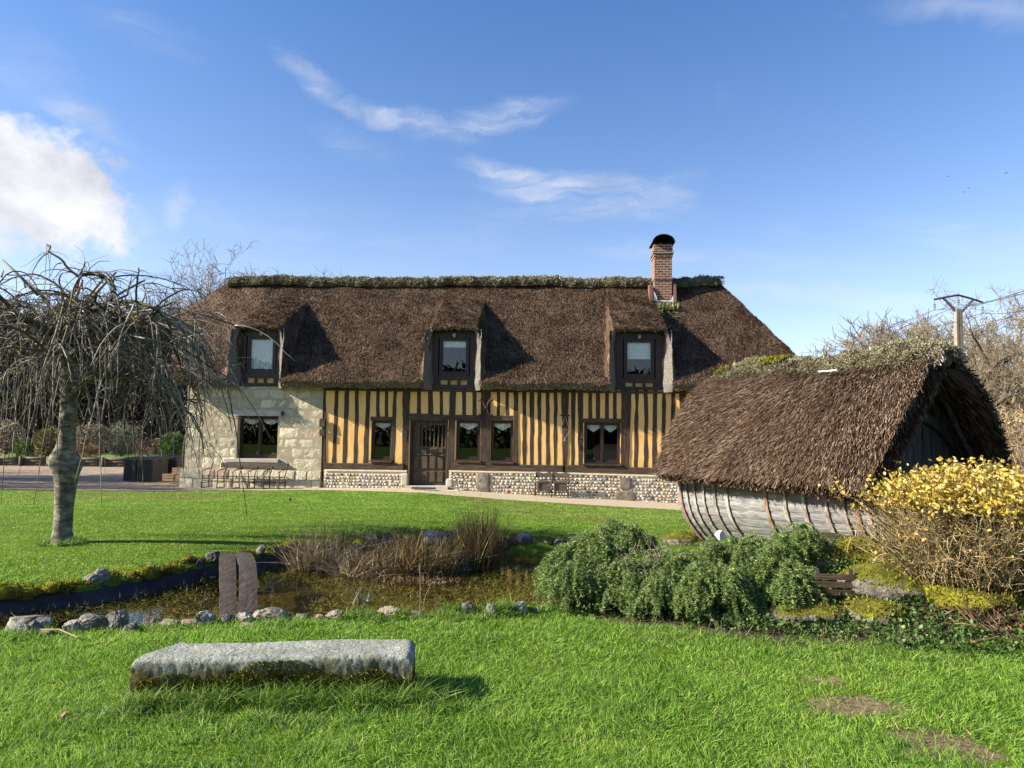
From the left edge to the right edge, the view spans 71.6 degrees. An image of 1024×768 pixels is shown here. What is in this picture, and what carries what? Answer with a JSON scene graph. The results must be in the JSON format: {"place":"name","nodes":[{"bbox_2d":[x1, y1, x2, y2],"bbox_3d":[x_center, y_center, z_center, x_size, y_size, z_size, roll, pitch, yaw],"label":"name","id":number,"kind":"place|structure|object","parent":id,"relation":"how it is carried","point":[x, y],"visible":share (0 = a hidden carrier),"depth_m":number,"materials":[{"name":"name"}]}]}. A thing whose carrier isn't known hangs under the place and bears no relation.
{"place":"outdoors","nodes":[
{"label":"outdoors","id":0,"kind":"place"},
{"bbox_2d":[0,450,158,457],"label":"lawn","id":1,"kind":"structure","parent":0,"point":[107,455],"depth_m":40.00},
{"bbox_2d":[0,465,189,490],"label":"driveway","id":2,"kind":"structure","parent":0,"point":[110,478],"depth_m":23.00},
{"bbox_2d":[0,456,18,464],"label":"log edging","id":3,"kind":"object","parent":2,"relation":"on","point":[13,461],"visible":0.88,"depth_m":31.27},
{"bbox_2d":[18,456,45,465],"bbox_3d":[-21.038,3.418,31.286,1.239,0.470,0.240,1,-4,0],"label":"log edging","id":4,"kind":"object","parent":2,"relation":"on","point":[30,461],"visible":0.7,"depth_m":31.27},
{"bbox_2d":[76,444,103,457],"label":"brown shrub","id":5,"kind":"object","parent":2,"relation":"on","point":[96,450],"visible":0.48,"depth_m":34.42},
{"bbox_2d":[82,457,100,466],"bbox_3d":[-18.645,3.451,31.303,1.234,0.470,0.240,1,-4,0],"label":"log edging","id":6,"kind":"object","parent":2,"relation":"on","point":[89,461],"visible":0.63,"depth_m":31.29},
{"bbox_2d":[101,457,123,466],"bbox_3d":[-17.449,3.468,31.312,1.232,0.470,0.240,1,-4,0],"label":"log edging","id":7,"kind":"object","parent":2,"relation":"on","point":[111,462],"visible":0.66,"depth_m":31.30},
{"bbox_2d":[123,456,146,480],"bbox_3d":[-12.403,2.788,23.428,0.468,0.774,0.800,1,-4,0],"label":"storage chest","id":8,"kind":"object","parent":2,"relation":"on","point":[128,470],"visible":0.47,"depth_m":23.05,"materials":[{"name":"black plastic"}]},
{"bbox_2d":[131,437,167,455],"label":"dead shrub","id":9,"kind":"object","parent":2,"relation":"on","point":[148,453],"visible":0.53,"depth_m":32.70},
{"bbox_2d":[136,456,169,481],"bbox_3d":[-11.833,2.785,23.404,0.521,0.784,1.150,1,-4,0],"label":"storage chest","id":10,"kind":"object","parent":2,"relation":"on","point":[151,471],"visible":0.93,"depth_m":22.89,"materials":[{"name":"black plastic"}]},
{"bbox_2d":[156,431,185,455],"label":"laurel bush","id":11,"kind":"object","parent":2,"relation":"on","point":[168,452],"visible":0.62,"depth_m":26.70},
{"bbox_2d":[168,455,184,474],"bbox_3d":[-11.747,2.919,25.049,0.635,0.764,1.650,1,-4,0],"label":"storage chest","id":12,"kind":"object","parent":2,"relation":"on","point":[172,463],"visible":0.16,"depth_m":24.26,"materials":[{"name":"black plastic"}]},
{"bbox_2d":[182,487,680,509],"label":"gravel path","id":13,"kind":"structure","parent":0,"point":[601,502],"depth_m":19.81,"materials":[{"name":"gravel"}]},
{"bbox_2d":[201,462,288,488],"bbox_3d":[-7.756,2.658,20.649,2.428,0.747,0.436,1,-4,3],"label":"iron seat row","id":14,"kind":"object","parent":13,"relation":"on","point":[269,466],"visible":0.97,"depth_m":20.78,"materials":[{"name":"metal"}]},
{"bbox_2d":[535,472,568,497],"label":"folding seats","id":15,"kind":"object","parent":13,"relation":"on","point":[556,486],"visible":0.9,"depth_m":20.21,"materials":[{"name":"wood"}]},
{"bbox_2d":[0,442,1023,767],"bbox_3d":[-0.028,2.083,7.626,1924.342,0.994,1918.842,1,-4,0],"label":"lawn","id":16,"kind":"structure","parent":0,"point":[544,550],"depth_m":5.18,"materials":[{"name":"plant"}]},
{"bbox_2d":[0,581,10,599],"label":"mossy stone","id":17,"kind":"object","parent":16,"relation":"on","point":[4,590],"visible":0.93,"depth_m":6.57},
{"bbox_2d":[0,419,25,454],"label":"pale shrub","id":18,"kind":"object","parent":16,"relation":"on","point":[6,433],"visible":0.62,"depth_m":36.81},
{"bbox_2d":[0,303,46,442],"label":"tree","id":19,"kind":"object","parent":16,"relation":"on","point":[18,407],"visible":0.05,"depth_m":44.18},
{"bbox_2d":[4,615,53,632],"bbox_3d":[-3.816,1.908,5.593,0.360,0.155,0.222,0,-4,6],"label":"pond rock","id":20,"kind":"object","parent":16,"relation":"on","point":[29,622],"visible":0.59,"depth_m":5.56,"materials":[{"name":"stone"}]},
{"bbox_2d":[17,581,40,599],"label":"mossy stone","id":21,"kind":"object","parent":16,"relation":"on","point":[29,591],"visible":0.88,"depth_m":6.68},
{"bbox_2d":[11,437,49,456],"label":"juniper bush","id":22,"kind":"object","parent":16,"relation":"on","point":[18,453],"visible":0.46,"depth_m":35.98,"materials":[{"name":"green plant"}]},
{"bbox_2d":[4,332,75,444],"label":"tree","id":23,"kind":"object","parent":16,"relation":"on","point":[34,416],"visible":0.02,"depth_m":45.38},
{"bbox_2d":[32,425,57,456],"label":"conifer bush","id":24,"kind":"object","parent":16,"relation":"on","point":[38,441],"visible":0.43,"depth_m":35.48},
{"bbox_2d":[37,578,63,593],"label":"mossy stone","id":25,"kind":"object","parent":16,"relation":"on","point":[54,585],"visible":0.99,"depth_m":6.81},
{"bbox_2d":[10,296,94,451],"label":"tree","id":26,"kind":"object","parent":16,"relation":"on","point":[51,412],"visible":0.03,"depth_m":41.85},
{"bbox_2d":[58,580,75,593],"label":"mossy stone","id":27,"kind":"object","parent":16,"relation":"on","point":[67,588],"visible":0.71,"depth_m":6.89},
{"bbox_2d":[62,619,79,631],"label":"pond rock","id":28,"kind":"object","parent":16,"relation":"on","point":[67,626],"visible":0.55,"depth_m":5.50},
{"bbox_2d":[77,613,106,631],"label":"pond rock","id":29,"kind":"object","parent":16,"relation":"on","point":[91,621],"visible":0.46,"depth_m":5.54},
{"bbox_2d":[35,320,148,452],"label":"tree","id":30,"kind":"object","parent":16,"relation":"on","point":[105,411],"visible":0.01,"depth_m":42.73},
{"bbox_2d":[82,573,103,582],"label":"bank stone","id":31,"kind":"object","parent":16,"relation":"on","point":[95,578],"visible":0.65,"depth_m":7.12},
{"bbox_2d":[0,359,187,455],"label":"undergrowth","id":32,"kind":"object","parent":16,"relation":"on","point":[40,424],"visible":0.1,"depth_m":43.31,"materials":[{"name":"plant"}]},
{"bbox_2d":[76,421,112,454],"bbox_3d":[-21.219,2.724,35.921,1.869,1.696,1.567,3,-4,-27],"label":"variegated bush","id":33,"kind":"object","parent":16,"relation":"on","point":[93,439],"visible":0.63,"depth_m":35.71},
{"bbox_2d":[44,299,151,452],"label":"tree","id":34,"kind":"object","parent":16,"relation":"on","point":[120,397],"visible":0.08,"depth_m":42.13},
{"bbox_2d":[94,567,110,580],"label":"bank stone","id":35,"kind":"object","parent":16,"relation":"on","point":[104,572],"visible":0.61,"depth_m":7.22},
{"bbox_2d":[105,610,128,629],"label":"pond rock","id":36,"kind":"object","parent":16,"relation":"on","point":[116,619],"visible":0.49,"depth_m":5.57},
{"bbox_2d":[103,419,141,457],"bbox_3d":[-20.250,2.820,36.893,2.183,2.317,1.853,1,-4,0],"label":"bush","id":37,"kind":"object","parent":16,"relation":"on","point":[122,452],"depth_m":36.70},
{"bbox_2d":[119,569,142,582],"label":"mossy stone","id":38,"kind":"object","parent":16,"relation":"on","point":[133,576],"visible":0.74,"depth_m":7.44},
{"bbox_2d":[0,244,294,543],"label":"weeping tree","id":39,"kind":"object","parent":16,"relation":"on","point":[69,378],"visible":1,"depth_m":9.36,"materials":[{"name":"grey plant"}]},
{"bbox_2d":[0,553,295,628],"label":"pond liner","id":40,"kind":"object","parent":16,"relation":"on","point":[42,603],"visible":0.56,"depth_m":7.19,"materials":[{"name":"rubber"}]},
{"bbox_2d":[2,581,24,599],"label":"mossy stone","id":41,"kind":"object","parent":40,"relation":"on","point":[14,592],"visible":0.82,"depth_m":6.63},
{"bbox_2d":[133,563,161,579],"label":"mossy stone","id":42,"kind":"object","parent":40,"relation":"on","point":[148,572],"visible":0.82,"depth_m":7.57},
{"bbox_2d":[126,351,175,451],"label":"tree","id":43,"kind":"object","parent":16,"relation":"on","point":[138,399],"visible":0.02,"depth_m":45.30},
{"bbox_2d":[143,615,161,626],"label":"pond rock","id":44,"kind":"object","parent":16,"relation":"on","point":[148,618],"visible":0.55,"depth_m":5.64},
{"bbox_2d":[137,322,183,445],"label":"tree","id":45,"kind":"object","parent":16,"relation":"on","point":[165,386],"visible":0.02,"depth_m":44.62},
{"bbox_2d":[159,562,179,576],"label":"mossy stone","id":46,"kind":"object","parent":16,"relation":"on","point":[168,570],"visible":0.68,"depth_m":7.80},
{"bbox_2d":[169,562,187,574],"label":"mossy stone","id":47,"kind":"object","parent":16,"relation":"on","point":[182,570],"visible":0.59,"depth_m":7.91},
{"bbox_2d":[178,553,199,564],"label":"mossy stone","id":48,"kind":"object","parent":16,"relation":"on","point":[188,559],"visible":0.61,"depth_m":8.20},
{"bbox_2d":[194,610,216,626],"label":"pond rock","id":49,"kind":"object","parent":16,"relation":"on","point":[201,617],"visible":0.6,"depth_m":5.66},
{"bbox_2d":[205,550,220,560],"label":"bank stone","id":50,"kind":"object","parent":16,"relation":"on","point":[212,556],"visible":0.97,"depth_m":8.31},
{"bbox_2d":[139,238,346,355],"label":"crown tree","id":51,"kind":"object","parent":16,"relation":"on","point":[203,283],"visible":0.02,"depth_m":42.92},
{"bbox_2d":[235,612,253,622],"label":"pond rock","id":52,"kind":"object","parent":16,"relation":"on","point":[245,616],"visible":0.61,"depth_m":5.74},
{"bbox_2d":[236,552,256,614],"bbox_3d":[-2.724,2.004,7.278,0.192,0.269,2.174,2,-4,-22],"label":"bridge plank","id":53,"kind":"object","parent":16,"relation":"on","point":[247,599],"visible":0.91,"depth_m":6.86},
{"bbox_2d":[252,607,291,620],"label":"pond rock","id":54,"kind":"object","parent":16,"relation":"on","point":[274,612],"visible":0.51,"depth_m":5.83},
{"bbox_2d":[130,639,415,701],"bbox_3d":[-1.403,1.791,4.304,1.612,0.382,0.389,1,-4,-5],"label":"stone bench","id":55,"kind":"object","parent":16,"relation":"on","point":[181,663],"visible":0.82,"depth_m":4.17,"materials":[{"name":"stone"}]},
{"bbox_2d":[274,539,298,552],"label":"mossy stone","id":56,"kind":"object","parent":16,"relation":"on","point":[289,544],"visible":0.54,"depth_m":9.26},
{"bbox_2d":[184,515,402,587],"bbox_3d":[-2.164,2.073,8.646,2.753,0.908,2.459,1,-4,0],"label":"reed clump","id":57,"kind":"object","parent":16,"relation":"on","point":[304,560],"visible":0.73,"depth_m":8.75,"materials":[{"name":"plant"}]},
{"bbox_2d":[325,609,343,619],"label":"pond rock","id":58,"kind":"object","parent":16,"relation":"on","point":[334,612],"visible":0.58,"depth_m":5.94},
{"bbox_2d":[351,536,371,550],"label":"mossy stone","id":59,"kind":"object","parent":16,"relation":"on","point":[362,543],"visible":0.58,"depth_m":9.81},
{"bbox_2d":[360,533,380,547],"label":"bank stone","id":60,"kind":"object","parent":16,"relation":"on","point":[369,536],"visible":0.45,"depth_m":9.91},
{"bbox_2d":[378,532,392,545],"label":"bank stone","id":61,"kind":"object","parent":16,"relation":"on","point":[387,535],"visible":0.43,"depth_m":10.05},
{"bbox_2d":[378,606,401,617],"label":"pond rock","id":62,"kind":"object","parent":16,"relation":"on","point":[388,608],"visible":0.48,"depth_m":6.06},
{"bbox_2d":[421,530,448,544],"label":"bank stone","id":63,"kind":"object","parent":16,"relation":"on","point":[441,535],"visible":0.62,"depth_m":10.20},
{"bbox_2d":[462,601,475,614],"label":"pond rock","id":64,"kind":"object","parent":16,"relation":"on","point":[467,606],"visible":0.9,"depth_m":6.19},
{"bbox_2d":[435,541,505,575],"bbox_3d":[-0.672,2.234,9.019,1.157,0.578,1.029,3,-5,-30],"label":"reed clump","id":65,"kind":"object","parent":16,"relation":"on","point":[462,569],"visible":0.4,"depth_m":8.86,"materials":[{"name":"brown plant"}]},
{"bbox_2d":[171,234,796,502],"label":"cottage","id":66,"kind":"structure","parent":16,"relation":"on","point":[477,383],"depth_m":21.14,"materials":[{"name":"plant"}]},
{"bbox_2d":[239,416,277,457],"bbox_3d":[-7.588,1.610,21.511,1.234,1.263,0.267,1,-4,3],"label":"window","id":67,"kind":"structure","parent":66,"relation":"in","point":[270,420],"depth_m":21.42,"materials":[{"name":"brown wood"}]},
{"bbox_2d":[246,336,276,373],"bbox_3d":[-7.564,-0.874,21.487,0.886,1.149,0.098,1,-4,3],"label":"dormer window","id":68,"kind":"structure","parent":66,"relation":"in","point":[264,350],"depth_m":21.51,"materials":[{"name":"brown wood"}]},
{"bbox_2d":[369,421,392,461],"bbox_3d":[-3.852,1.686,21.036,0.709,1.232,0.285,1,-4,3],"label":"window","id":69,"kind":"structure","parent":66,"relation":"in","point":[383,424],"depth_m":21.09,"materials":[{"name":"brown wood"}]},
{"bbox_2d":[411,422,445,484],"bbox_3d":[-2.454,2.050,21.002,1.008,1.845,0.108,1,-4,3],"label":"door","id":70,"kind":"structure","parent":66,"relation":"in","point":[428,462],"depth_m":20.98,"materials":[{"name":"brown wood"}]},
{"bbox_2d":[439,337,469,375],"bbox_3d":[-1.711,-0.808,21.150,0.886,1.146,0.098,1,-4,3],"label":"dormer window","id":71,"kind":"structure","parent":66,"relation":"in","point":[448,342],"depth_m":21.13,"materials":[{"name":"brown wood"}]},
{"bbox_2d":[454,420,480,461],"bbox_3d":[-1.284,1.677,20.891,0.789,1.228,0.284,1,-4,3],"label":"window","id":72,"kind":"structure","parent":66,"relation":"in","point":[469,425],"depth_m":20.95,"materials":[{"name":"brown wood"}]},
{"bbox_2d":[489,421,513,462],"bbox_3d":[-0.292,1.694,20.834,0.743,1.240,0.284,1,-4,3],"label":"window","id":73,"kind":"structure","parent":66,"relation":"in","point":[502,425],"depth_m":20.89,"materials":[{"name":"brown wood"}]},
{"bbox_2d":[583,423,621,465],"bbox_3d":[2.624,1.738,20.663,1.121,1.258,0.287,1,-4,3],"label":"window","id":74,"kind":"structure","parent":66,"relation":"in","point":[593,427],"depth_m":20.72,"materials":[{"name":"brown wood"}]},
{"bbox_2d":[624,339,653,378],"bbox_3d":[3.723,-0.737,20.836,0.886,1.158,0.098,1,-4,3],"label":"dormer window","id":75,"kind":"structure","parent":66,"relation":"in","point":[633,348],"depth_m":20.84,"materials":[{"name":"brown wood"}]},
{"bbox_2d":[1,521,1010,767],"bbox_3d":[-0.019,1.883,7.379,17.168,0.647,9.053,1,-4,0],"label":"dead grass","id":76,"kind":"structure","parent":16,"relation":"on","point":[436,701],"depth_m":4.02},
{"bbox_2d":[507,531,521,543],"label":"bank stone","id":77,"kind":"object","parent":16,"relation":"on","point":[513,537],"visible":0.52,"depth_m":10.22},
{"bbox_2d":[512,601,527,613],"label":"pond rock","id":78,"kind":"object","parent":16,"relation":"on","point":[520,605],"visible":0.7,"depth_m":6.25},
{"bbox_2d":[516,533,531,543],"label":"bank stone","id":79,"kind":"object","parent":16,"relation":"on","point":[522,538],"visible":0.81,"depth_m":10.16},
{"bbox_2d":[530,514,697,613],"bbox_3d":[0.948,1.761,7.022,1.570,0.875,1.587,1,-4,0],"label":"weeping cedar","id":80,"kind":"object","parent":16,"relation":"on","point":[593,563],"visible":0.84,"depth_m":6.65,"materials":[{"name":"green plant"}]},
{"bbox_2d":[661,529,702,545],"bbox_3d":[2.511,2.267,10.404,0.701,0.280,0.572,1,-4,-2],"label":"rockery stone","id":81,"kind":"object","parent":16,"relation":"on","point":[691,538],"visible":0.62,"depth_m":10.22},
{"bbox_2d":[611,521,839,628],"bbox_3d":[2.045,1.763,6.690,2.342,0.912,1.488,1,-4,0],"label":"weeping cedar","id":82,"kind":"object","parent":16,"relation":"on","point":[752,571],"visible":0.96,"depth_m":6.29,"materials":[{"name":"green plant"}]},
{"bbox_2d":[573,535,1023,655],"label":"ground cover","id":83,"kind":"object","parent":16,"relation":"on","point":[877,627],"visible":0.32,"depth_m":5.75,"materials":[{"name":"green plant"}]},
{"bbox_2d":[761,595,848,626],"bbox_3d":[2.550,1.958,6.218,0.875,0.237,0.667,1,-4,-7],"label":"rockery stone","id":84,"kind":"object","parent":16,"relation":"on","point":[813,611],"visible":0.52,"depth_m":6.01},
{"bbox_2d":[815,568,854,597],"bbox_3d":[2.811,1.737,6.188,0.335,0.236,0.045,0,-4,7],"label":"slatted crate","id":85,"kind":"object","parent":84,"relation":"on","point":[850,576],"visible":0.93,"depth_m":6.17,"materials":[{"name":"brown wood"}]},
{"bbox_2d":[793,545,848,573],"bbox_3d":[2.964,1.685,6.959,0.689,0.292,0.723,5,-5,-44],"label":"rockery stone","id":86,"kind":"object","parent":16,"relation":"on","point":[818,564],"visible":0.21,"depth_m":6.72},
{"bbox_2d":[648,334,1018,544],"bbox_3d":[4.010,0.933,9.311,3.101,2.874,3.824,3,-5,-30],"label":"boat hut","id":87,"kind":"object","parent":16,"relation":"on","point":[763,446],"visible":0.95,"depth_m":8.43,"materials":[{"name":"plant"}]},
{"bbox_2d":[643,528,1023,650],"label":"twig litter","id":88,"kind":"object","parent":16,"relation":"on","point":[817,621],"visible":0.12,"depth_m":5.79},
{"bbox_2d":[833,535,884,563],"bbox_3d":[3.393,1.603,6.861,0.648,0.313,0.500,1,-4,-4],"label":"rockery stone","id":89,"kind":"object","parent":16,"relation":"on","point":[841,546],"visible":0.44,"depth_m":6.76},
{"bbox_2d":[842,595,913,625],"bbox_3d":[3.088,1.895,5.973,0.564,0.222,0.450,0,-4,6],"label":"rockery stone","id":90,"kind":"object","parent":16,"relation":"on","point":[872,609],"visible":0.77,"depth_m":5.88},
{"bbox_2d":[787,322,969,365],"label":"bare tree","id":91,"kind":"object","parent":16,"relation":"on","point":[860,345],"visible":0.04,"depth_m":69.73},
{"bbox_2d":[837,559,930,602],"bbox_3d":[3.380,1.717,6.306,0.881,0.354,0.820,4,-5,-42],"label":"rockery stone","id":92,"kind":"object","parent":16,"relation":"on","point":[880,579],"visible":0.64,"depth_m":6.08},
{"bbox_2d":[801,308,1001,365],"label":"bare tree","id":93,"kind":"object","parent":16,"relation":"on","point":[854,338],"visible":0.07,"depth_m":64.75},
{"bbox_2d":[869,547,938,572],"bbox_3d":[3.671,1.616,6.426,0.814,0.338,0.575,0,-4,9],"label":"rockery stone","id":94,"kind":"object","parent":16,"relation":"on","point":[887,556],"visible":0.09,"depth_m":6.35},
{"bbox_2d":[829,306,1004,368],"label":"bare tree","id":95,"kind":"object","parent":16,"relation":"on","point":[870,330],"visible":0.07,"depth_m":66.22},
{"bbox_2d":[817,455,1023,597],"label":"yellow bush","id":96,"kind":"object","parent":16,"relation":"on","point":[968,537],"visible":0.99,"depth_m":5.87,"materials":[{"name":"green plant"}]},
{"bbox_2d":[840,311,1023,433],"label":"bare tree","id":97,"kind":"object","parent":16,"relation":"on","point":[925,328],"visible":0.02,"depth_m":60.67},
{"bbox_2d":[867,275,1023,428],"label":"oak tree","id":98,"kind":"object","parent":16,"relation":"on","point":[999,354],"visible":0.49,"depth_m":39.53,"materials":[{"name":"plant"}]},
{"bbox_2d":[933,294,983,360],"bbox_3d":[19.013,0.346,30.056,2.174,8.412,0.275,1,-4,0],"label":"utility pole","id":99,"kind":"object","parent":16,"relation":"on","point":[958,329],"visible":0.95,"depth_m":30.20,"materials":[{"name":"concrete"}]},
{"bbox_2d":[800,293,1023,352],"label":"power wire","id":100,"kind":"object","parent":99,"relation":"attached to","point":[925,313],"visible":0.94,"depth_m":28.83,"materials":[{"name":"metal"}]},
{"bbox_2d":[918,581,1023,645],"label":"dead fern","id":101,"kind":"object","parent":16,"relation":"on","point":[997,617],"visible":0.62,"depth_m":5.54,"materials":[{"name":"plant"}]},
{"bbox_2d":[922,577,1023,614],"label":"rockery stone","id":102,"kind":"object","parent":16,"relation":"on","point":[939,597],"visible":0.61,"depth_m":5.72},
{"bbox_2d":[972,351,1023,443],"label":"bare tree","id":103,"kind":"object","parent":16,"relation":"on","point":[1020,394],"visible":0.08,"depth_m":52.82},
{"bbox_2d":[978,330,1023,455],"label":"oak tree","id":104,"kind":"object","parent":16,"relation":"on","point":[1010,401],"visible":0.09,"depth_m":52.37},
{"bbox_2d":[995,397,1023,479],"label":"tan thicket","id":105,"kind":"object","parent":16,"relation":"on","point":[1019,420],"visible":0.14,"depth_m":20.86,"materials":[{"name":"plant"}]},
{"bbox_2d":[0,0,1023,424],"label":"sky","id":106,"kind":"structure","parent":0,"point":[800,154],"materials":[{"name":"blue"}]},
{"label":"pond water","id":107,"kind":"structure","parent":0,"visible":0},
{"bbox_2d":[219,554,235,619],"bbox_3d":[-2.868,2.009,7.159,0.176,0.239,2.170,2,-4,-22],"label":"bridge plank","id":108,"kind":"object","parent":107,"relation":"on","point":[227,582],"visible":0.92,"depth_m":6.92,"materials":[{"name":"wood"}]},
{"bbox_2d":[0,550,591,631],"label":"pond weed","id":109,"kind":"object","parent":107,"relation":"in","point":[493,582],"visible":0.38,"depth_m":7.53,"materials":[{"name":"plant"}]},
{"bbox_2d":[314,515,344,555],"bbox_3d":[-2.395,1.994,9.242,0.479,0.759,0.454,3,-5,-30],"label":"reed clump","id":110,"kind":"object","parent":107,"relation":"in","point":[331,535],"visible":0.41,"depth_m":9.22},
{"bbox_2d":[272,533,440,597],"bbox_3d":[-1.689,2.211,8.754,2.326,0.780,2.245,1,-4,0],"label":"reed clump","id":111,"kind":"object","parent":107,"relation":"in","point":[358,569],"visible":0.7,"depth_m":8.45,"materials":[{"name":"plant"}]},
{"bbox_2d":[350,580,373,606],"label":"dead rush tuft","id":112,"kind":"object","parent":107,"relation":"on","point":[364,600],"visible":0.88,"depth_m":7.11,"materials":[{"name":"beige plant"}]},
{"bbox_2d":[370,574,461,587],"bbox_3d":[-1.085,2.246,8.084,1.056,0.205,0.407,1,-4,0],"label":"water weed mat","id":113,"kind":"object","parent":107,"relation":"on","point":[410,580],"visible":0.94,"depth_m":8.06,"materials":[{"name":"plant"}]},
{"bbox_2d":[354,521,478,578],"bbox_3d":[-1.242,2.007,8.680,1.770,0.691,1.914,4,-5,-41],"label":"reed clump","id":114,"kind":"object","parent":107,"relation":"in","point":[430,565],"visible":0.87,"depth_m":8.53,"materials":[{"name":"plant"}]},
{"bbox_2d":[433,496,527,573],"bbox_3d":[-0.466,1.918,9.203,1.416,0.958,1.279,-1,-4,22],"label":"rush clump","id":115,"kind":"object","parent":107,"relation":"in","point":[485,545],"visible":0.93,"depth_m":9.00,"materials":[{"name":"plant"}]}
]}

